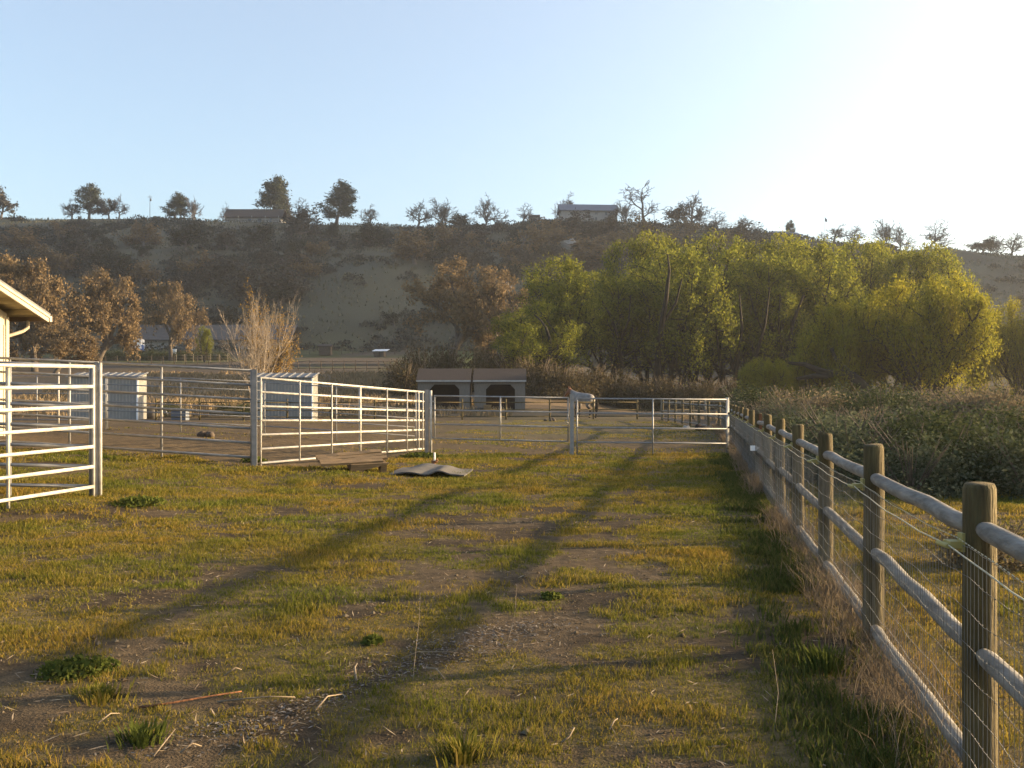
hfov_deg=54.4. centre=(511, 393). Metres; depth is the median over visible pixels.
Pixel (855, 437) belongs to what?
shrub
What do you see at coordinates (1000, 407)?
shrub
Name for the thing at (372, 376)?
dry field grass
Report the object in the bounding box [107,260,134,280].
hill oak
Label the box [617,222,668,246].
hill oak
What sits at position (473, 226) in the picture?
hill oak
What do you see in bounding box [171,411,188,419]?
feed bin
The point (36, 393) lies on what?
yard fence
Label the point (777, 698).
dead stick
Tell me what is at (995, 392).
shrub
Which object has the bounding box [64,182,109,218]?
tree
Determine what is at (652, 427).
gate
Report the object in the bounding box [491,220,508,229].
hill oak
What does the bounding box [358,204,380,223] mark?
bare oak
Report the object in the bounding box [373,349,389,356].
field shelter
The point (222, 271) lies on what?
hill oak
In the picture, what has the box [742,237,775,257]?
hill oak
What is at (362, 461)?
plank platform
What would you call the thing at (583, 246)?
brown oak
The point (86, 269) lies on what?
hill oak
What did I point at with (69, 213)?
bare oak
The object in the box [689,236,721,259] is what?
hill oak
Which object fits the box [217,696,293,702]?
dead stick
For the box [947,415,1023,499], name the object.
shrub
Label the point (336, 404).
yard fence
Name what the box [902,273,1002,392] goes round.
willow tree
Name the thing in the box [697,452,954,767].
green verge grass
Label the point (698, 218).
bare oak
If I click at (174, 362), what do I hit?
fence
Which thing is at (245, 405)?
green bush
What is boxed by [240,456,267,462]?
weed clump
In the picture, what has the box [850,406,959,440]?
shrub
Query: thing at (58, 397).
yard post
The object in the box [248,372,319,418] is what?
steel shed
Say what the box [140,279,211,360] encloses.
dry oak
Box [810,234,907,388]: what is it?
willow tree
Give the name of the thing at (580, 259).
hill oak
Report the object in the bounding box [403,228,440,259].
hill oak
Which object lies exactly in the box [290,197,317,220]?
bare oak
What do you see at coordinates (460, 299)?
dry oak
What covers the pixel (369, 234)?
hill oak
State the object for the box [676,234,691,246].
hill oak
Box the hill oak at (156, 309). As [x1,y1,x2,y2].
[145,299,210,324]
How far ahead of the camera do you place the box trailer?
212.48 m
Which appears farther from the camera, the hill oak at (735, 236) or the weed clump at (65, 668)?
the hill oak at (735, 236)
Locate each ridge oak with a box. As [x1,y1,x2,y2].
[0,186,18,218]
[88,198,119,218]
[281,194,295,216]
[661,201,690,221]
[963,235,1000,252]
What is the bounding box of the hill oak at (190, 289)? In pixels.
[181,279,202,297]
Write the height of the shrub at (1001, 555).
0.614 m
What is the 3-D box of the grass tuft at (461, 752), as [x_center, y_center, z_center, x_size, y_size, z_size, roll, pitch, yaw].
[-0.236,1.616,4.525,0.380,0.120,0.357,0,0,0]
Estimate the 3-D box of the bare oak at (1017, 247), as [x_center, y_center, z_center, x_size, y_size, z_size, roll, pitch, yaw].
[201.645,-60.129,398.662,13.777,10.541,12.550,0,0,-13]
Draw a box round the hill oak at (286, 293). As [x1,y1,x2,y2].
[261,277,302,304]
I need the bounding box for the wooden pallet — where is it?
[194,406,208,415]
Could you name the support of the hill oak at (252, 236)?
on the hills at (356, 315)
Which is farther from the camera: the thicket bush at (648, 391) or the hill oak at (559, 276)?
the hill oak at (559, 276)
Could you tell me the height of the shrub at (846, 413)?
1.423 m
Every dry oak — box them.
[0,249,42,369]
[0,255,94,371]
[19,322,101,373]
[62,267,143,362]
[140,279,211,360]
[398,253,506,363]
[462,266,536,361]
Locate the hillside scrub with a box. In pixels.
[0,213,1023,373]
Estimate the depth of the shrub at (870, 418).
23.36 m
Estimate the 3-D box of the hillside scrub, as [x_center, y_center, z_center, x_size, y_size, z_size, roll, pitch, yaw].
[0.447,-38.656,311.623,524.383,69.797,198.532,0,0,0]
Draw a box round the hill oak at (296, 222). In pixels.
[278,203,324,238]
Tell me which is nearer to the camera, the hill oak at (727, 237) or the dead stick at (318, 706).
the dead stick at (318, 706)
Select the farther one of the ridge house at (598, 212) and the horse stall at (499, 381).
the ridge house at (598, 212)
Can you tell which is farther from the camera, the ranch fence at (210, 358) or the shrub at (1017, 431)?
the ranch fence at (210, 358)
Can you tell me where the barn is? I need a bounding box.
[0,280,51,435]
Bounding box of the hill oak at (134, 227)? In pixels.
[129,219,142,235]
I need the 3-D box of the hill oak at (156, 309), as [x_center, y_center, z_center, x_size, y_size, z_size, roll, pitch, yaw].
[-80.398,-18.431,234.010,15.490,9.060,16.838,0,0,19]
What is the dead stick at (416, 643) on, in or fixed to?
on the ground at (32, 713)
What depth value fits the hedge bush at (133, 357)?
180.19 m
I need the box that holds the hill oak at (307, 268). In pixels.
[290,250,325,277]
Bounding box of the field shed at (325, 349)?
[318,344,332,354]
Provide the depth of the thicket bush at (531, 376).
92.24 m
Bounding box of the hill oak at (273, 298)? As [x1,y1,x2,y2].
[257,285,286,306]
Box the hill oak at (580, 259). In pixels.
[567,254,589,268]
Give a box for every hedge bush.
[95,350,116,360]
[108,348,133,360]
[129,352,142,359]
[134,349,162,360]
[156,351,173,360]
[163,348,186,359]
[178,351,199,360]
[195,349,219,360]
[213,349,232,359]
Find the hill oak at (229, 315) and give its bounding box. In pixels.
[210,306,242,324]
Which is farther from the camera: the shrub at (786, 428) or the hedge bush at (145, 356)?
the hedge bush at (145, 356)
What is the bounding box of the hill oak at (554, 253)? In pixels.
[544,246,565,260]
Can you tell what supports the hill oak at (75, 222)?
on the hills at (356, 315)
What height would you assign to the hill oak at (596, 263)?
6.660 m
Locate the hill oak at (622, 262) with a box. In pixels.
[593,255,632,276]
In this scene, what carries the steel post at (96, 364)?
on the ground at (32, 713)
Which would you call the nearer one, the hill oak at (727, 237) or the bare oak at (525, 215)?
the hill oak at (727, 237)
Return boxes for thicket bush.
[368,357,430,395]
[377,341,445,383]
[421,341,470,367]
[450,342,507,391]
[467,347,530,367]
[488,352,537,389]
[506,355,563,395]
[526,361,599,398]
[563,361,628,401]
[584,364,642,406]
[614,374,671,410]
[634,371,697,410]
[664,376,725,409]
[703,375,739,409]
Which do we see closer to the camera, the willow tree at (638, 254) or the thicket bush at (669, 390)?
the thicket bush at (669, 390)
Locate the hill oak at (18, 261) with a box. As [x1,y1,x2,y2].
[0,252,47,274]
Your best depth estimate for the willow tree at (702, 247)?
121.42 m
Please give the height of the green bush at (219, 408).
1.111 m
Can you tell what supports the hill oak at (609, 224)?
on the hills at (356, 315)
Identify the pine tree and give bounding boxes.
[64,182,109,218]
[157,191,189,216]
[251,174,292,212]
[314,179,359,224]
[784,219,795,231]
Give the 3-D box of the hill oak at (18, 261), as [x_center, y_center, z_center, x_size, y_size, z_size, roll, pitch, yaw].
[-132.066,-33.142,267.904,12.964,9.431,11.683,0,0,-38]
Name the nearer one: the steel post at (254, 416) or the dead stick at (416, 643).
the dead stick at (416, 643)
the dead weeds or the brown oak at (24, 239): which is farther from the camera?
the brown oak at (24, 239)
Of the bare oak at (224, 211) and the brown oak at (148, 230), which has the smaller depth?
the brown oak at (148, 230)
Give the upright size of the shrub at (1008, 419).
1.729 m
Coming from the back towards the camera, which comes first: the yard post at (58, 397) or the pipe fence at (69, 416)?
the yard post at (58, 397)
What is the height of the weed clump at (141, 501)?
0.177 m
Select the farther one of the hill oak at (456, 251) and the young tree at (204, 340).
the hill oak at (456, 251)
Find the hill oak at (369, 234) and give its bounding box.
[351,222,388,244]
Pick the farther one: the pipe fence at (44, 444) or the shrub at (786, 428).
the shrub at (786, 428)
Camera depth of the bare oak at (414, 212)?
398.17 m
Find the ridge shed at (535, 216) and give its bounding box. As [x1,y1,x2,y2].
[528,215,539,220]
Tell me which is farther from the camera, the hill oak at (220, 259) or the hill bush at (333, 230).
the hill bush at (333, 230)
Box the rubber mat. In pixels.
[388,463,472,475]
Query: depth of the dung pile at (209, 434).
28.84 m
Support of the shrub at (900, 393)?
on the ground at (32, 713)
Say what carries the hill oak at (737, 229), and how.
on the hills at (356, 315)
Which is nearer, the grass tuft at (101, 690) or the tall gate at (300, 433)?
the grass tuft at (101, 690)
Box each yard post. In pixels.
[58,372,58,423]
[418,392,418,447]
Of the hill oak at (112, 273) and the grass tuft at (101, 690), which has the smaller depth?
the grass tuft at (101, 690)
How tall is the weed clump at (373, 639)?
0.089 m
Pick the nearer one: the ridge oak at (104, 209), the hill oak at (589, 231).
the hill oak at (589, 231)
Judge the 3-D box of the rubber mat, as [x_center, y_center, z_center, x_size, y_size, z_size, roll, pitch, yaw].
[-1.650,1.582,20.610,1.527,0.150,2.002,0,0,3]
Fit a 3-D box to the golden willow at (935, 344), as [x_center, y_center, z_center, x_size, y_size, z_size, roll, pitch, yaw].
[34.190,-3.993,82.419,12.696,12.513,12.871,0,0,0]
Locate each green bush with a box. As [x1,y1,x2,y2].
[151,404,172,415]
[159,403,192,413]
[211,403,234,414]
[219,404,249,415]
[230,403,249,412]
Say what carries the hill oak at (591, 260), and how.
on the hills at (356, 315)
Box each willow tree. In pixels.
[481,299,605,381]
[511,252,615,385]
[557,269,659,382]
[593,226,712,387]
[612,243,752,389]
[649,227,763,396]
[696,242,815,390]
[731,227,839,381]
[747,234,875,382]
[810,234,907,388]
[847,237,939,398]
[874,241,991,380]
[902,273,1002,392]
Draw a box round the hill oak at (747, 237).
[736,228,758,245]
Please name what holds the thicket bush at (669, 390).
on the ground at (32, 713)
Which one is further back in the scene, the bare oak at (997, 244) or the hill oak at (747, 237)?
the bare oak at (997, 244)
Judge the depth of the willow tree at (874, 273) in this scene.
119.56 m
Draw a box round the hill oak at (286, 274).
[257,260,316,302]
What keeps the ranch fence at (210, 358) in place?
on the ground at (32, 713)
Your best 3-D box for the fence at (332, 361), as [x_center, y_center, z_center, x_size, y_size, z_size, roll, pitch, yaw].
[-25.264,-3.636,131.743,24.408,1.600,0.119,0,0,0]
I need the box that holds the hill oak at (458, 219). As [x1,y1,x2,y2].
[446,212,471,228]
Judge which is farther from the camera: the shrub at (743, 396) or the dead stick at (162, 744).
the shrub at (743, 396)
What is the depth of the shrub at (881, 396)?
39.85 m
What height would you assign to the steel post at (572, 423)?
1.837 m
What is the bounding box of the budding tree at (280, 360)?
[234,277,302,372]
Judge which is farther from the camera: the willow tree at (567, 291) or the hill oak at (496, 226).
the hill oak at (496, 226)
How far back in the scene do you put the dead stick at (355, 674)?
5.78 m
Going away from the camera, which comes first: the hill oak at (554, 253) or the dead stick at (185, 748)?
the dead stick at (185, 748)
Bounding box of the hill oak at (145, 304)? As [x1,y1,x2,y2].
[136,298,157,315]
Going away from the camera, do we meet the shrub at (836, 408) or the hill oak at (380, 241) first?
the shrub at (836, 408)
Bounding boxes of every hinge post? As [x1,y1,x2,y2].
[96,363,101,494]
[430,390,433,451]
[725,398,729,450]
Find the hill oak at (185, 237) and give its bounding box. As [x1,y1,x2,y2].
[164,223,208,250]
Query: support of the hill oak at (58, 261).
on the hills at (356, 315)
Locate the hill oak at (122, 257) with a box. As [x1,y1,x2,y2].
[100,252,134,280]
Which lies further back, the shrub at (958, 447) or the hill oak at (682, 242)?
the hill oak at (682, 242)
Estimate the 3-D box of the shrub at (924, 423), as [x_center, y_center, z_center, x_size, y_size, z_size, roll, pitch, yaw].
[7.726,1.000,19.662,4.966,1.520,3.796,0,0,10]
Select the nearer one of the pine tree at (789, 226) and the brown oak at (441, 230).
the brown oak at (441, 230)
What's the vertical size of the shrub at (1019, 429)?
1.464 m
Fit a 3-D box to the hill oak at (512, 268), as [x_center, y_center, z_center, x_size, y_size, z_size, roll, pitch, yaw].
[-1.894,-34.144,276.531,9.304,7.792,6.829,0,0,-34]
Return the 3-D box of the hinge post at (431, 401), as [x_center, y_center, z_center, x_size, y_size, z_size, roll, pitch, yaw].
[-2.211,0.837,27.600,0.144,1.853,0.068,0,0,0]
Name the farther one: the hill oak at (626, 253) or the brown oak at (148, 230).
the brown oak at (148, 230)
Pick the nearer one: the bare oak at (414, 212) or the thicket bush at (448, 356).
the thicket bush at (448, 356)
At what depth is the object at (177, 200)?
397.65 m
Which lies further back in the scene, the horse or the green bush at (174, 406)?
the green bush at (174, 406)
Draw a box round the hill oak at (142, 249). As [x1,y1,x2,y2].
[130,241,153,256]
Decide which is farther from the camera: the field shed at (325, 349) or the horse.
the field shed at (325, 349)
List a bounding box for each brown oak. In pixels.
[0,224,46,252]
[111,220,164,245]
[386,227,436,263]
[393,218,461,252]
[536,216,570,247]
[560,233,619,270]
[616,213,666,252]
[664,215,702,244]
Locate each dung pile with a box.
[197,431,214,437]
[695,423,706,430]
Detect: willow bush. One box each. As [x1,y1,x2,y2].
[737,356,796,396]
[964,352,991,394]
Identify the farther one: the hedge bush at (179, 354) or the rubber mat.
the hedge bush at (179, 354)
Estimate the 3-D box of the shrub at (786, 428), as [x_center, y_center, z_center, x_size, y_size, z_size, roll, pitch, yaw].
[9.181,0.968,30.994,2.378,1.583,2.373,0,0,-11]
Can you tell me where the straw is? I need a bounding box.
[0,502,1017,767]
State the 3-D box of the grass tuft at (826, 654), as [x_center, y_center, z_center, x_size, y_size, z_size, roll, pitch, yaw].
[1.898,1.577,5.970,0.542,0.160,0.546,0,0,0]
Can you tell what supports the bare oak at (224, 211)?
on the hills at (356, 315)
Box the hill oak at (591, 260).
[583,251,604,270]
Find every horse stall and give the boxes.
[416,368,472,408]
[473,368,525,408]
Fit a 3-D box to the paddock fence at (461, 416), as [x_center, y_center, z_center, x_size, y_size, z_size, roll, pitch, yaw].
[-5.005,1.082,62.997,33.974,1.563,0.182,0,0,-7]
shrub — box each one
[718,380,796,408]
[719,386,780,409]
[721,381,775,404]
[726,402,967,467]
[739,398,786,419]
[744,405,910,482]
[756,383,867,419]
[757,394,820,427]
[759,409,805,436]
[762,409,806,429]
[763,413,915,485]
[772,405,860,446]
[772,405,1011,473]
[773,399,843,445]
[777,388,845,408]
[784,378,849,397]
[793,388,853,398]
[809,404,892,424]
[816,393,868,414]
[817,397,938,437]
[820,407,897,433]
[824,406,908,424]
[825,382,861,397]
[827,378,944,408]
[829,397,905,415]
[831,391,892,404]
[832,374,942,415]
[832,404,910,433]
[833,417,1023,490]
[835,424,988,501]
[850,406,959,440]
[853,406,960,449]
[884,391,966,413]
[887,397,955,418]
[888,414,1015,480]
[891,416,1006,440]
[897,399,1020,438]
[905,383,1007,415]
[909,511,1023,571]
[910,390,951,403]
[912,397,1023,431]
[921,382,1023,420]
[934,412,1023,496]
[935,396,1022,437]
[938,385,1021,404]
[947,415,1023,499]
[948,426,1023,490]
[951,383,1023,402]
[958,396,1023,443]
[983,408,1023,438]
[1007,410,1023,444]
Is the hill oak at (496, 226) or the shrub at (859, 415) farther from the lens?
the hill oak at (496, 226)
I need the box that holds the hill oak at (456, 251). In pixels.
[430,239,477,272]
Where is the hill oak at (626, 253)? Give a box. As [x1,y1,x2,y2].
[591,240,632,262]
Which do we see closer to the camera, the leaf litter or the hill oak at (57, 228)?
the leaf litter
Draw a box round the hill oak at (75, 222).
[59,219,90,231]
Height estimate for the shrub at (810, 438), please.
1.556 m
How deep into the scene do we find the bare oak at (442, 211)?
397.58 m
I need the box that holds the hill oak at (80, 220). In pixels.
[76,215,91,228]
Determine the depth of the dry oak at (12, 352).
133.12 m
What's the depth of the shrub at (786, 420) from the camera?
34.37 m
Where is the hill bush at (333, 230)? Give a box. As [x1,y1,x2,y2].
[322,222,339,236]
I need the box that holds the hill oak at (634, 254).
[617,243,651,263]
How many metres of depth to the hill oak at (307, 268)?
271.75 m
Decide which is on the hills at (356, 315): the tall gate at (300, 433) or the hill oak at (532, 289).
the hill oak at (532, 289)
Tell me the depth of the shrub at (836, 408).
40.59 m
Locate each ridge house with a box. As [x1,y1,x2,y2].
[223,209,287,222]
[557,204,617,220]
[770,231,802,236]
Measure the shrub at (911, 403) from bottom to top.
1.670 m
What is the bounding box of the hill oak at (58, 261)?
[31,244,81,276]
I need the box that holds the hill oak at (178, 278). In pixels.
[163,273,192,286]
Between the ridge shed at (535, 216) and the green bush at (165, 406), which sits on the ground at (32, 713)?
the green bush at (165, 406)
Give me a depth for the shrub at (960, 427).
20.37 m
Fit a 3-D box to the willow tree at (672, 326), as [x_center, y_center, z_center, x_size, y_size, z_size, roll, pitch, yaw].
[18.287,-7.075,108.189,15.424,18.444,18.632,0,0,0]
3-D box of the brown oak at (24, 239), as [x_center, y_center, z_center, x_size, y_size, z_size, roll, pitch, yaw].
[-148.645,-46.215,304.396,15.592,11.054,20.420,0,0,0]
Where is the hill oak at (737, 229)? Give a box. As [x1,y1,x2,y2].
[693,220,760,245]
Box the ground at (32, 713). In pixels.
[0,349,1023,767]
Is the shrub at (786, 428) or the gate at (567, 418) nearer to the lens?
the gate at (567, 418)
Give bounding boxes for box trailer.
[133,339,144,351]
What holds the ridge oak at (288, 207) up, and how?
on the hills at (356, 315)
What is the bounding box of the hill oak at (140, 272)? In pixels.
[121,259,164,283]
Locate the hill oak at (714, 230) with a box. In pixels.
[705,225,725,240]
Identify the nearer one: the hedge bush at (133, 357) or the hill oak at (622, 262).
the hedge bush at (133, 357)
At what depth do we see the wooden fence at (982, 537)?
5.03 m
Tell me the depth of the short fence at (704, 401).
62.28 m
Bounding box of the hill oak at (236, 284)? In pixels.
[216,262,271,305]
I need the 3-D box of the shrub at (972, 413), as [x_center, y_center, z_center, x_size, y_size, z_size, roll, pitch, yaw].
[9.612,0.940,21.842,4.067,1.658,3.109,0,0,-23]
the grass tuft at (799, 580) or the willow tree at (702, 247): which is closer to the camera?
the grass tuft at (799, 580)
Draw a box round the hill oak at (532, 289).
[510,272,551,306]
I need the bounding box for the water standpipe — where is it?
[431,452,437,463]
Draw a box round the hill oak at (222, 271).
[191,255,238,285]
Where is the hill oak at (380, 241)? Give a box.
[376,226,394,245]
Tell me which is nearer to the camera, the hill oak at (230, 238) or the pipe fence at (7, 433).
the pipe fence at (7, 433)
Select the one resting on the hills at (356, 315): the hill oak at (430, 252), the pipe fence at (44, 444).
the hill oak at (430, 252)
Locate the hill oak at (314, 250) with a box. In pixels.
[303,240,329,256]
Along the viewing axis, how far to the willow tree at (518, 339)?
98.18 m
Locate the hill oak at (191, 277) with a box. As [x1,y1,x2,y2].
[171,268,206,285]
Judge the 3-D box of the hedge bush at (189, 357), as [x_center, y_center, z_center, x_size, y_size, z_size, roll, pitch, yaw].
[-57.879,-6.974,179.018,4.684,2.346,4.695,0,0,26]
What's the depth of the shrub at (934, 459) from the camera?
16.03 m
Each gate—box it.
[260,377,423,465]
[434,395,568,441]
[576,398,726,454]
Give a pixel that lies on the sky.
(852, 113)
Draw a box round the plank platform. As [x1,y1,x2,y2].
[316,449,388,472]
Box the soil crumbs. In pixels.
[0,518,923,767]
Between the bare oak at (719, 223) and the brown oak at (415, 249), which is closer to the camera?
the brown oak at (415, 249)
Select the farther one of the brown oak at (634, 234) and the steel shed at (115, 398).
the brown oak at (634, 234)
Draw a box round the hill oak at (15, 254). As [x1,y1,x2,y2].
[4,246,35,259]
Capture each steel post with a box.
[94,362,98,496]
[251,369,256,466]
[425,390,428,452]
[570,394,573,453]
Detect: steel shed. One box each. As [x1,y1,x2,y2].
[66,372,148,419]
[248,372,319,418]
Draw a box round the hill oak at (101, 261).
[96,251,119,268]
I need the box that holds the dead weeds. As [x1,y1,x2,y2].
[707,423,1022,767]
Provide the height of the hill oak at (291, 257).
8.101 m
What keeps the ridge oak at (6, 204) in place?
on the hills at (356, 315)
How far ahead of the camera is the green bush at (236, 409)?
72.60 m
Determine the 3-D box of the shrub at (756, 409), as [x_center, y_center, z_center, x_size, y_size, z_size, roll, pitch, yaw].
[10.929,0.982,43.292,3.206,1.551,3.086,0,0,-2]
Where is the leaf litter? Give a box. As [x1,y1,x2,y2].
[36,614,581,756]
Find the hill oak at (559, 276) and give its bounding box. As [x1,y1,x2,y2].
[551,269,566,283]
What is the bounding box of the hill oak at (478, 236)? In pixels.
[453,226,490,242]
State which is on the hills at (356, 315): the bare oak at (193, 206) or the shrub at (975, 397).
the bare oak at (193, 206)
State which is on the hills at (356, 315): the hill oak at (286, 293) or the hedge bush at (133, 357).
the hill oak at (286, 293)
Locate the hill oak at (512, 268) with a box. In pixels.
[487,257,519,281]
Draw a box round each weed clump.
[30,653,120,681]
[110,493,166,507]
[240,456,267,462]
[360,632,383,645]
[399,451,443,458]
[540,590,563,600]
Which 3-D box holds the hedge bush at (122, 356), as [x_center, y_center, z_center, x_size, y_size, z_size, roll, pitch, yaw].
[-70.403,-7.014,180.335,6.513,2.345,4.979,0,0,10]
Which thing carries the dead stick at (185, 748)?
on the ground at (32, 713)
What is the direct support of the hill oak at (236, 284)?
on the hills at (356, 315)
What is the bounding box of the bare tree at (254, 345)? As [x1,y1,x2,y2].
[211,293,300,392]
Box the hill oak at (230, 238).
[212,228,242,249]
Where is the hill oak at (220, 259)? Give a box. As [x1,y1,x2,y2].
[206,252,255,282]
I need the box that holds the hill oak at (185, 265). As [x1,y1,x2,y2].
[176,247,215,279]
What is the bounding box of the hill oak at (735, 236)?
[726,231,743,244]
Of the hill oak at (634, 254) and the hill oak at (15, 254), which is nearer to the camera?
the hill oak at (15, 254)
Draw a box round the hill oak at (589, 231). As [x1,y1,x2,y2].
[585,221,605,236]
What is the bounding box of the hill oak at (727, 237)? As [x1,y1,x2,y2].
[712,231,738,252]
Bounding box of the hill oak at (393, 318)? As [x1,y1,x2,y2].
[379,306,407,326]
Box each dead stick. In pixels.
[98,713,119,723]
[138,691,241,708]
[153,729,174,756]
[180,742,201,752]
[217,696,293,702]
[315,694,341,710]
[354,663,357,680]
[401,651,458,658]
[413,610,419,676]
[425,667,444,678]
[561,727,574,742]
[772,650,777,731]
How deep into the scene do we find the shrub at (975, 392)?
49.15 m
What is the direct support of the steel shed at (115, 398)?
on the ground at (32, 713)
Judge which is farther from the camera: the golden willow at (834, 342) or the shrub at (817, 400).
the golden willow at (834, 342)
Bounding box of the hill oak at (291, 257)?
[272,250,321,274]
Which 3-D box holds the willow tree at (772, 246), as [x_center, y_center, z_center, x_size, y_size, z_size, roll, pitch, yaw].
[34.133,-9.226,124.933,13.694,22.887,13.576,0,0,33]
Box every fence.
[0,357,97,443]
[0,361,91,495]
[0,363,94,508]
[12,375,105,428]
[99,362,251,465]
[105,356,231,364]
[107,375,262,432]
[155,399,693,419]
[184,354,227,361]
[229,360,408,370]
[264,382,415,444]
[299,348,405,353]
[661,400,750,419]
[661,400,1023,767]
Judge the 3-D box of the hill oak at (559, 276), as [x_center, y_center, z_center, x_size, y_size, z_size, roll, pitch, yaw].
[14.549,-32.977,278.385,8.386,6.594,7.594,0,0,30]
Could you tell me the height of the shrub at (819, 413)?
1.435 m
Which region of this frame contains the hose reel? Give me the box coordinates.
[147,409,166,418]
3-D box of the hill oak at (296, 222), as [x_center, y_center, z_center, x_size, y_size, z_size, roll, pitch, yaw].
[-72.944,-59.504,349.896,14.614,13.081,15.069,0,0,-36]
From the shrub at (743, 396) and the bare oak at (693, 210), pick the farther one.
the bare oak at (693, 210)
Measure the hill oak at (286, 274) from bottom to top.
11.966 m
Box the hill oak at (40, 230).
[26,224,50,235]
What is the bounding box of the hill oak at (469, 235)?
[461,231,479,247]
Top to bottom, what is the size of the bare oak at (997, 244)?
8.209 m
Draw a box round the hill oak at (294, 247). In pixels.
[287,236,316,253]
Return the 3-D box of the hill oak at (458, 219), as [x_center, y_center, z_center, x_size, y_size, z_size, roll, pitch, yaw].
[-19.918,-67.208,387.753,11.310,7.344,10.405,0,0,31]
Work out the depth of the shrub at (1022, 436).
17.91 m
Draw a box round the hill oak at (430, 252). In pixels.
[400,234,436,260]
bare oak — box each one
[59,199,82,218]
[111,194,129,218]
[184,196,203,218]
[219,201,227,220]
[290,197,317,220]
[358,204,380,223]
[406,198,436,226]
[424,197,457,223]
[472,192,507,226]
[517,203,536,221]
[551,191,573,218]
[610,201,635,220]
[619,180,667,221]
[673,190,715,222]
[696,209,707,224]
[709,211,733,226]
[731,215,763,231]
[816,224,848,240]
[842,225,869,240]
[869,217,898,246]
[892,222,915,250]
[919,219,956,247]
[983,236,1006,253]
[1001,231,1023,253]
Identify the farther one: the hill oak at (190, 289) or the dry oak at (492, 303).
the hill oak at (190, 289)
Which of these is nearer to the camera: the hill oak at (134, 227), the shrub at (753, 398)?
the shrub at (753, 398)
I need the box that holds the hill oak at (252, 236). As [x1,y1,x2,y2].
[241,224,275,244]
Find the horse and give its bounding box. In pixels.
[564,386,598,417]
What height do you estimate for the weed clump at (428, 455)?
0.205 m
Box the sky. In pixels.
[0,0,1023,254]
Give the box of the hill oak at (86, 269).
[78,265,91,276]
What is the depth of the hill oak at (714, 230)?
343.89 m
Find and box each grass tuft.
[66,675,144,706]
[101,714,175,751]
[423,727,501,767]
[779,571,823,592]
[789,638,873,677]
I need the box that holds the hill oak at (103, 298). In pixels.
[77,288,136,317]
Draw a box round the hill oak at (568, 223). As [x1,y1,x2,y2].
[549,208,594,237]
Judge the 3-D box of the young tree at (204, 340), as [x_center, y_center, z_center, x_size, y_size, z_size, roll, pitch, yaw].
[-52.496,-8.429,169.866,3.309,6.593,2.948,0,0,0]
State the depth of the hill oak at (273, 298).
247.74 m
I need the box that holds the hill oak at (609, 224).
[586,210,622,236]
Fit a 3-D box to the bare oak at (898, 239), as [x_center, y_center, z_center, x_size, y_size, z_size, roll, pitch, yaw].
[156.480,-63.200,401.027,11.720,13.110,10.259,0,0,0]
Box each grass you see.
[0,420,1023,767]
[12,370,991,485]
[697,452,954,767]
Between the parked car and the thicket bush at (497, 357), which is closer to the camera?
the thicket bush at (497, 357)
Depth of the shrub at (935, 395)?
45.66 m
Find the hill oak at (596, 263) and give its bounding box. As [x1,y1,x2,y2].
[578,252,606,271]
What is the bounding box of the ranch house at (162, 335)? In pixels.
[136,325,299,348]
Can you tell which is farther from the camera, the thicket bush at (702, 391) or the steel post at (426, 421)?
the thicket bush at (702, 391)
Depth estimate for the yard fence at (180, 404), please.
32.22 m
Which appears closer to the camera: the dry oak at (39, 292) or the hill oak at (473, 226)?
the dry oak at (39, 292)
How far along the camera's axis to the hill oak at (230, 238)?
316.54 m
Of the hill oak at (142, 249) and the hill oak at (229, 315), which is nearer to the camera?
the hill oak at (229, 315)
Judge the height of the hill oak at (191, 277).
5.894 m
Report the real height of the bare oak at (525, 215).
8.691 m
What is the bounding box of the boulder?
[560,238,575,251]
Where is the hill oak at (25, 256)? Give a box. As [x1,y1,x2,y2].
[13,249,36,264]
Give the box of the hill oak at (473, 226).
[466,219,485,233]
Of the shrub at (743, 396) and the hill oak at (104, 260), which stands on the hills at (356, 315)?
the hill oak at (104, 260)
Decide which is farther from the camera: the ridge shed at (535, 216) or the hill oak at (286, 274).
the ridge shed at (535, 216)
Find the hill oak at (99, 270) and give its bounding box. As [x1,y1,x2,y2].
[78,262,127,289]
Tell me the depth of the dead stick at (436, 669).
5.85 m
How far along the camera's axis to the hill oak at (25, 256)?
279.15 m
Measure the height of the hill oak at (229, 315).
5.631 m
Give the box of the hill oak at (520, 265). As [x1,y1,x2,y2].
[500,258,523,273]
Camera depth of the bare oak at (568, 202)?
411.49 m
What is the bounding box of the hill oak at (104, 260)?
[87,250,135,269]
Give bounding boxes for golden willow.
[782,292,897,395]
[852,269,1008,397]
[984,294,1023,401]
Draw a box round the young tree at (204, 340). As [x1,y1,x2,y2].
[195,325,214,361]
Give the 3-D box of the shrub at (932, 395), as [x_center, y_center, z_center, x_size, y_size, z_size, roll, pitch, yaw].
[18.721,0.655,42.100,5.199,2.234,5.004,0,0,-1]
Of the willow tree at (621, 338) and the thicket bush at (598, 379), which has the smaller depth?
the thicket bush at (598, 379)
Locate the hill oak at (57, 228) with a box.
[48,220,76,235]
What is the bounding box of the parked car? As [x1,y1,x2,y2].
[172,346,193,351]
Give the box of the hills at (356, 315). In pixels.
[0,219,1023,371]
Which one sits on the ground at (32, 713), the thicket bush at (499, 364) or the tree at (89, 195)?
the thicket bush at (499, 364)

